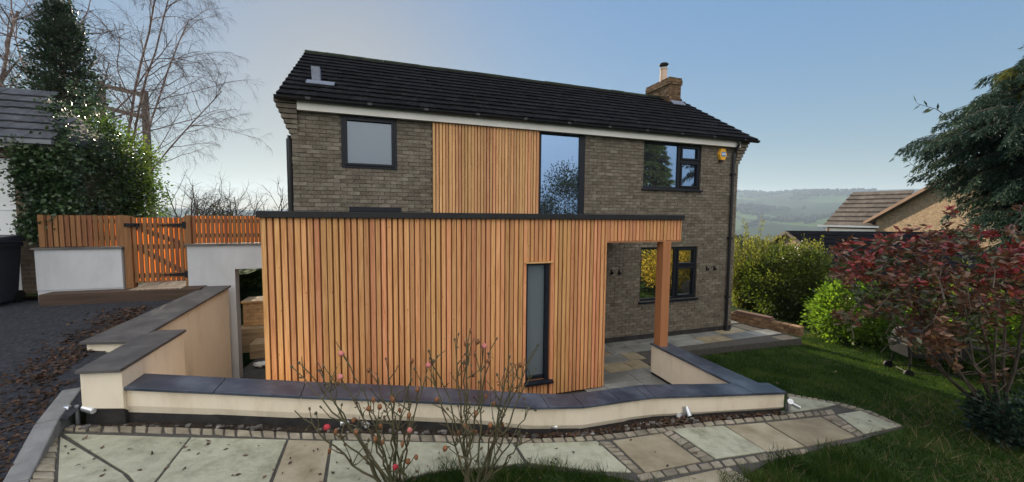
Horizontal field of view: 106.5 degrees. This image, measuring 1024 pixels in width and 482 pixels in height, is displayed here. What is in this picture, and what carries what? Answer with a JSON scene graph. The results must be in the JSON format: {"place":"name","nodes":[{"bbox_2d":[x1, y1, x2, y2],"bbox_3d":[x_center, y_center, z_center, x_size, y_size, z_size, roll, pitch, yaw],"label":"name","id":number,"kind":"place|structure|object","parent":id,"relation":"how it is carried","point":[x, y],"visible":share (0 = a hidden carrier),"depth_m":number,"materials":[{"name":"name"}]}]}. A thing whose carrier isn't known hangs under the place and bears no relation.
{"place":"outdoors","nodes":[
{"label":"outdoors","id":0,"kind":"place"},
{"bbox_2d":[0,298,173,480],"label":"driveway","id":1,"kind":"structure","parent":0,"point":[25,322],"depth_m":4.92,"materials":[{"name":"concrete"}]},
{"bbox_2d":[0,235,25,303],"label":"wheelie bin","id":2,"kind":"object","parent":1,"relation":"on","point":[10,250],"visible":1,"depth_m":5.98,"materials":[{"name":"plastic"}]},
{"bbox_2d":[3,387,84,481],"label":"kerb","id":3,"kind":"structure","parent":1,"relation":"on","point":[47,429],"depth_m":3.58,"materials":[{"name":"grey concrete"}]},
{"bbox_2d":[0,305,150,481],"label":"leaf litter","id":4,"kind":"object","parent":1,"relation":"on","point":[56,387],"visible":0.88,"depth_m":4.37,"materials":[{"name":"brown plant"}]},
{"bbox_2d":[30,246,125,299],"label":"white wall","id":5,"kind":"structure","parent":1,"relation":"on","point":[79,268],"depth_m":6.25,"materials":[{"name":"white paint"}]},
{"bbox_2d":[37,215,127,246],"bbox_3d":[-7.056,-0.168,6.320,1.074,0.522,0.120,-1,4,-19],"label":"slatted fence","id":6,"kind":"object","parent":5,"relation":"on","point":[85,230],"visible":0.98,"depth_m":6.27,"materials":[{"name":"brown wood"}]},
{"bbox_2d":[63,405,96,424],"bbox_3d":[-4.518,1.815,3.973,0.354,0.241,0.094,0,4,-9],"label":"garden spotlight","id":7,"kind":"object","parent":1,"relation":"on","point":[90,410],"visible":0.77,"depth_m":3.96,"materials":[{"name":"metal"}]},
{"bbox_2d":[38,280,206,305],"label":"path","id":8,"kind":"structure","parent":1,"relation":"on","point":[166,290],"depth_m":6.25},
{"bbox_2d":[26,268,261,295],"bbox_3d":[-14.464,0.542,13.185,13.000,0.350,17.500,-1,4,-19],"label":"back garden","id":9,"kind":"object","parent":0,"point":[244,271],"depth_m":9.16,"materials":[{"name":"green plant"}]},
{"bbox_2d":[0,0,123,132],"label":"ivy clad tree","id":10,"kind":"object","parent":9,"relation":"on","point":[59,30],"visible":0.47,"depth_m":9.42,"materials":[{"name":"green plant"}]},
{"bbox_2d":[0,0,136,109],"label":"birch tree","id":11,"kind":"object","parent":9,"relation":"on","point":[8,40],"visible":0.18,"depth_m":20.95,"materials":[{"name":"brown plant"}]},
{"bbox_2d":[0,87,141,297],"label":"garage","id":12,"kind":"structure","parent":9,"relation":"on","point":[17,112],"depth_m":6.40,"materials":[{"name":"brick"}]},
{"bbox_2d":[0,158,21,289],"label":"door","id":13,"kind":"structure","parent":12,"relation":"in","point":[6,212],"depth_m":6.32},
{"bbox_2d":[0,78,157,247],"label":"ivy","id":14,"kind":"object","parent":12,"relation":"attached to","point":[45,178],"visible":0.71,"depth_m":6.34,"materials":[{"name":"green plant"}]},
{"bbox_2d":[64,106,169,217],"bbox_3d":[-8.373,-0.975,7.796,2.148,3.644,1.937,-1,4,-19],"label":"holly tree","id":15,"kind":"object","parent":9,"relation":"on","point":[124,146],"visible":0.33,"depth_m":7.95,"materials":[{"name":"green plant"}]},
{"bbox_2d":[94,78,155,216],"bbox_3d":[-20.859,-4.203,20.748,4.184,9.423,0.380,2,4,18],"label":"power pole","id":16,"kind":"object","parent":9,"relation":"on","point":[144,112],"visible":0.17,"depth_m":20.10,"materials":[{"name":"brown wood"}]},
{"bbox_2d":[0,0,272,174],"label":"birch tree","id":17,"kind":"object","parent":9,"relation":"on","point":[142,91],"visible":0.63,"depth_m":17.55,"materials":[{"name":"plant"}]},
{"bbox_2d":[122,166,181,217],"bbox_3d":[-8.343,-0.470,8.346,1.851,2.570,1.579,-1,4,-19],"label":"holly tree","id":18,"kind":"object","parent":9,"relation":"on","point":[152,209],"visible":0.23,"depth_m":8.47,"materials":[{"name":"green plant"}]},
{"bbox_2d":[145,162,243,217],"bbox_3d":[-10.595,-1.128,13.227,4.128,3.350,3.966,1,4,10],"label":"bare shrub","id":19,"kind":"object","parent":9,"relation":"on","point":[196,205],"visible":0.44,"depth_m":13.26,"materials":[{"name":"brown plant"}]},
{"bbox_2d":[172,180,284,216],"bbox_3d":[-9.177,-0.703,12.944,3.850,2.673,3.144,2,4,21],"label":"bare shrub","id":20,"kind":"object","parent":9,"relation":"on","point":[236,209],"visible":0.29,"depth_m":12.37,"materials":[{"name":"brown plant"}]},
{"bbox_2d":[190,178,287,215],"bbox_3d":[-8.107,-0.743,12.205,3.043,2.729,3.527,2,4,20],"label":"bare shrub","id":21,"kind":"object","parent":9,"relation":"on","point":[244,203],"visible":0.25,"depth_m":11.82,"materials":[{"name":"brown plant"}]},
{"bbox_2d":[239,283,262,324],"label":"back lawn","id":22,"kind":"structure","parent":0,"point":[247,292],"depth_m":12.28,"materials":[{"name":"green plant"}]},
{"bbox_2d":[239,215,262,287],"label":"garden shrub","id":23,"kind":"object","parent":22,"relation":"on","point":[255,277],"visible":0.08,"depth_m":12.74,"materials":[{"name":"green plant"}]},
{"bbox_2d":[241,296,263,325],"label":"brick pier","id":24,"kind":"structure","parent":0,"point":[253,313],"depth_m":8.71,"materials":[{"name":"brown brick"}]},
{"bbox_2d":[29,393,903,481],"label":"path","id":25,"kind":"structure","parent":0,"point":[117,457],"depth_m":3.86,"materials":[{"name":"beige stone"}]},
{"bbox_2d":[30,393,901,481],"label":"path edging","id":26,"kind":"object","parent":25,"relation":"on","point":[44,470],"visible":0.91,"depth_m":4.14,"materials":[{"name":"stone"}]},
{"bbox_2d":[787,399,800,412],"bbox_3d":[4.039,2.385,5.494,0.211,0.271,0.110,-1,4,-19],"label":"garden spotlight","id":27,"kind":"object","parent":25,"relation":"on","point":[792,403],"visible":0.96,"depth_m":5.49,"materials":[{"name":"metal"}]},
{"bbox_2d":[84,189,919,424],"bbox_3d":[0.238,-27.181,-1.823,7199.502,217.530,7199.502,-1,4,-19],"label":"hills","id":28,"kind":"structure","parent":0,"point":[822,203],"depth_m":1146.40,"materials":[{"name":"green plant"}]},
{"bbox_2d":[155,188,918,256],"bbox_3d":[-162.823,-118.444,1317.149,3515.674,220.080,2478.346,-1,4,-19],"label":"woodland","id":29,"kind":"object","parent":28,"relation":"on","point":[802,194],"visible":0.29,"depth_m":1175.55,"materials":[{"name":"plant"}]},
{"bbox_2d":[817,173,1000,250],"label":"neighbour house","id":30,"kind":"structure","parent":28,"relation":"on","point":[885,211],"depth_m":22.81,"materials":[{"name":"brown brick"}]},
{"bbox_2d":[0,0,1023,209],"label":"sky","id":31,"kind":"structure","parent":0,"point":[828,89],"materials":[{"name":"blue"}]},
{"bbox_2d":[243,320,801,393],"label":"patio","id":32,"kind":"structure","parent":0,"point":[627,363],"depth_m":9.10,"materials":[{"name":"grey stone"}]},
{"bbox_2d":[75,285,231,426],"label":"retaining wall","id":33,"kind":"structure","parent":32,"relation":"on","point":[188,334],"depth_m":5.11,"materials":[{"name":"beige paint"}]},
{"bbox_2d":[183,242,261,377],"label":"white wall","id":34,"kind":"structure","parent":32,"relation":"on","point":[215,264],"depth_m":6.94,"materials":[{"name":"white paint"}]},
{"bbox_2d":[122,216,193,287],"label":"garden gate","id":35,"kind":"structure","parent":34,"relation":"attached to","point":[155,249],"depth_m":6.60,"materials":[{"name":"brown wood"}]},
{"bbox_2d":[185,215,260,242],"bbox_3d":[-4.958,-0.217,7.026,1.664,0.502,0.120,-1,4,-19],"label":"slatted fence","id":36,"kind":"object","parent":34,"relation":"on","point":[226,229],"visible":0.66,"depth_m":6.92,"materials":[{"name":"brown wood"}]},
{"bbox_2d":[241,325,263,352],"bbox_3d":[-5.634,2.204,8.818,1.100,0.540,0.420,-1,4,-19],"label":"sleeper step","id":37,"kind":"object","parent":32,"relation":"on","point":[250,334],"visible":0.2,"depth_m":8.53,"materials":[{"name":"brown wood"}]},
{"bbox_2d":[249,338,264,358],"bbox_3d":[-5.188,2.340,8.487,0.970,0.320,0.450,-1,4,-19],"label":"sleeper step","id":38,"kind":"object","parent":32,"relation":"on","point":[256,348],"visible":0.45,"depth_m":8.18,"materials":[{"name":"brown wood"}]},
{"bbox_2d":[253,361,264,366],"bbox_3d":[-5.077,2.485,7.712,0.278,0.094,0.193,-1,4,-19],"label":"rag","id":39,"kind":"object","parent":32,"relation":"on","point":[259,364],"visible":0.88,"depth_m":7.67,"materials":[{"name":"white fabric"}]},
{"bbox_2d":[124,343,786,432],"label":"wall","id":40,"kind":"structure","parent":32,"relation":"on","point":[698,385],"depth_m":4.42,"materials":[{"name":"beige paint"}]},
{"bbox_2d":[255,211,684,394],"bbox_3d":[-0.392,1.047,7.176,6.947,3.119,2.152,-1,4,-19],"label":"porch extension","id":41,"kind":"object","parent":32,"relation":"on","point":[366,290],"visible":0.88,"depth_m":5.89,"materials":[{"name":"brown wood"}]},
{"bbox_2d":[524,261,553,386],"bbox_3d":[0.436,1.377,6.457,0.525,2.082,0.220,-1,4,-19],"label":"window","id":42,"kind":"structure","parent":41,"relation":"in","point":[537,272],"depth_m":6.49,"materials":[{"name":"grey"}]},
{"bbox_2d":[273,50,760,343],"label":"house","id":43,"kind":"structure","parent":32,"relation":"on","point":[371,135],"depth_m":8.76,"materials":[{"name":"brick"}]},
{"bbox_2d":[341,115,396,169],"bbox_3d":[-2.729,-1.876,7.334,0.996,0.970,0.092,-1,4,-19],"label":"window","id":44,"kind":"structure","parent":43,"relation":"in","point":[366,144],"depth_m":7.33,"materials":[{"name":"grey"}]},
{"bbox_2d":[539,131,585,213],"bbox_3d":[1.138,-1.458,8.709,1.160,1.940,0.070,-1,4,-19],"label":"window","id":45,"kind":"structure","parent":43,"relation":"in","point":[562,161],"depth_m":8.70,"materials":[{"name":"black"}]},
{"bbox_2d":[638,247,698,303],"bbox_3d":[4.023,0.853,9.831,1.857,1.400,0.170,-1,4,-19],"label":"window","id":46,"kind":"structure","parent":43,"relation":"in","point":[681,283],"depth_m":9.91,"materials":[{"name":"black"}]},
{"bbox_2d":[641,141,702,191],"bbox_3d":[4.047,-1.859,9.649,1.857,1.191,0.170,-1,4,-19],"label":"window","id":47,"kind":"structure","parent":43,"relation":"in","point":[664,170],"depth_m":9.69,"materials":[{"name":"black"}]},
{"bbox_2d":[717,149,726,161],"bbox_3d":[5.520,-2.254,10.048,0.270,0.345,0.095,-1,4,-19],"label":"alarm box","id":48,"kind":"object","parent":43,"relation":"attached to","point":[721,154],"visible":1,"depth_m":10.01,"materials":[{"name":"plastic"}]},
{"bbox_2d":[730,312,803,336],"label":"brick wall","id":49,"kind":"structure","parent":32,"relation":"on","point":[786,328],"depth_m":10.60,"materials":[{"name":"brown brick"}]},
{"bbox_2d":[733,311,774,320],"bbox_3d":[7.000,2.161,11.097,0.220,0.038,1.045,-2,5,-32],"label":"timber plank","id":50,"kind":"object","parent":49,"relation":"on","point":[772,319],"visible":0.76,"depth_m":10.95,"materials":[{"name":"brown wood"}]},
{"bbox_2d":[735,310,772,318],"bbox_3d":[7.002,2.119,11.085,0.187,0.038,0.954,-2,5,-32],"label":"timber plank","id":51,"kind":"object","parent":50,"relation":"on","point":[755,314],"visible":1,"depth_m":11.01,"materials":[{"name":"brown wood"}]},
{"bbox_2d":[399,301,1023,481],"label":"lawn","id":52,"kind":"structure","parent":0,"point":[806,330],"depth_m":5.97,"materials":[{"name":"green plant"}]},
{"bbox_2d":[290,342,430,481],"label":"rose bush","id":53,"kind":"object","parent":52,"relation":"on","point":[396,470],"visible":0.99,"depth_m":3.26,"materials":[{"name":"brown plant"}]},
{"bbox_2d":[76,411,779,438],"bbox_3d":[-0.341,2.203,4.515,8.804,0.622,0.559,0,4,-11],"label":"soil bed","id":54,"kind":"object","parent":52,"relation":"on","point":[301,429],"visible":0.36,"depth_m":4.26,"materials":[{"name":"black soil"}]},
{"bbox_2d":[340,421,369,427],"bbox_3d":[-1.770,2.055,4.316,0.332,0.096,0.111,0,4,-3],"label":"garden spotlight","id":55,"kind":"object","parent":54,"relation":"on","point":[365,426],"visible":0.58,"depth_m":4.28,"materials":[{"name":"metal"}]},
{"bbox_2d":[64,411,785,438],"bbox_3d":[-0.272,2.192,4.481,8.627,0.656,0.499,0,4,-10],"label":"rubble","id":56,"kind":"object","parent":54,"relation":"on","point":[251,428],"visible":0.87,"depth_m":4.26,"materials":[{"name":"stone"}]},
{"bbox_2d":[479,410,790,437],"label":"bed leaves","id":57,"kind":"object","parent":54,"relation":"on","point":[618,428],"visible":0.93,"depth_m":4.82,"materials":[{"name":"brown plant"}]},
{"bbox_2d":[676,406,691,418],"bbox_3d":[2.298,2.305,5.125,0.211,0.200,0.122,-1,4,-19],"label":"garden spotlight","id":58,"kind":"object","parent":54,"relation":"on","point":[687,411],"visible":0.91,"depth_m":5.10,"materials":[{"name":"metal"}]},
{"bbox_2d":[426,328,538,481],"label":"rose bush","id":59,"kind":"object","parent":52,"relation":"on","point":[466,452],"visible":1,"depth_m":3.35,"materials":[{"name":"brown plant"}]},
{"bbox_2d":[732,214,779,308],"bbox_3d":[9.036,0.897,14.406,2.710,3.825,2.689,-1,4,-19],"label":"tall shrub","id":60,"kind":"object","parent":52,"relation":"on","point":[736,274],"visible":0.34,"depth_m":14.17,"materials":[{"name":"green leaves"},{"name":"bark"}]},
{"bbox_2d":[733,231,795,304],"bbox_3d":[9.399,1.247,14.358,2.798,3.191,1.870,-1,4,-19],"label":"tall shrub","id":61,"kind":"object","parent":52,"relation":"on","point":[758,241],"visible":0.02,"depth_m":14.37,"materials":[{"name":"green plant"}]},
{"bbox_2d":[732,236,843,322],"bbox_3d":[9.412,1.228,12.876,2.978,2.746,3.850,-1,4,-19],"label":"hedge","id":62,"kind":"object","parent":52,"relation":"on","point":[767,294],"visible":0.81,"depth_m":12.57,"materials":[{"name":"green plant"}]},
{"bbox_2d":[772,233,847,313],"bbox_3d":[10.274,1.317,13.381,2.586,3.145,2.179,-1,4,-19],"label":"tall shrub","id":63,"kind":"object","parent":52,"relation":"on","point":[815,246],"visible":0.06,"depth_m":13.22,"materials":[{"name":"green plant"}]},
{"bbox_2d":[797,274,906,348],"bbox_3d":[9.576,1.781,10.653,3.034,2.068,2.293,-1,4,-19],"label":"laurel bush","id":64,"kind":"object","parent":52,"relation":"on","point":[874,330],"visible":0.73,"depth_m":10.34,"materials":[{"name":"green plant"}]},
{"bbox_2d":[824,202,1023,425],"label":"photinia shrub","id":65,"kind":"object","parent":52,"relation":"on","point":[866,266],"visible":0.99,"depth_m":5.07,"materials":[{"name":"red plant"}]},
{"bbox_2d":[883,326,990,381],"bbox_3d":[9.057,2.374,8.163,1.540,1.022,0.580,1,4,10],"label":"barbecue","id":66,"kind":"object","parent":52,"relation":"on","point":[903,349],"visible":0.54,"depth_m":8.05,"materials":[{"name":"metal"}]},
{"bbox_2d":[879,268,1023,378],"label":"laurel bush","id":67,"kind":"object","parent":52,"relation":"on","point":[1010,335],"visible":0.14,"depth_m":8.27,"materials":[{"name":"green plant"}]},
{"bbox_2d":[889,46,1023,271],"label":"conifer tree","id":68,"kind":"object","parent":52,"relation":"on","point":[993,169],"visible":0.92,"depth_m":8.79,"materials":[{"name":"green plant"}]},
{"bbox_2d":[905,159,981,191],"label":"leafy shoot","id":69,"kind":"object","parent":68,"relation":"attached to","point":[932,180],"visible":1,"depth_m":6.45,"materials":[{"name":"green plant"}]},
{"bbox_2d":[914,97,991,138],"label":"leafy shoot","id":70,"kind":"object","parent":68,"relation":"attached to","point":[927,110],"visible":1,"depth_m":6.45,"materials":[{"name":"green leaves"},{"name":"twig bark"}]},
{"bbox_2d":[934,252,1023,377],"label":"dark bush","id":71,"kind":"object","parent":52,"relation":"on","point":[1008,327],"visible":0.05,"depth_m":8.64,"materials":[{"name":"red plant"}]},
{"bbox_2d":[951,372,1023,449],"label":"ground shrub","id":72,"kind":"object","parent":52,"relation":"on","point":[1010,432],"visible":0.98,"depth_m":5.20,"materials":[{"name":"green plant"}]},
{"bbox_2d":[745,231,1018,319],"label":"neighbour garage","id":73,"kind":"structure","parent":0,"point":[829,238],"depth_m":15.40,"materials":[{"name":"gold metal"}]}
]}

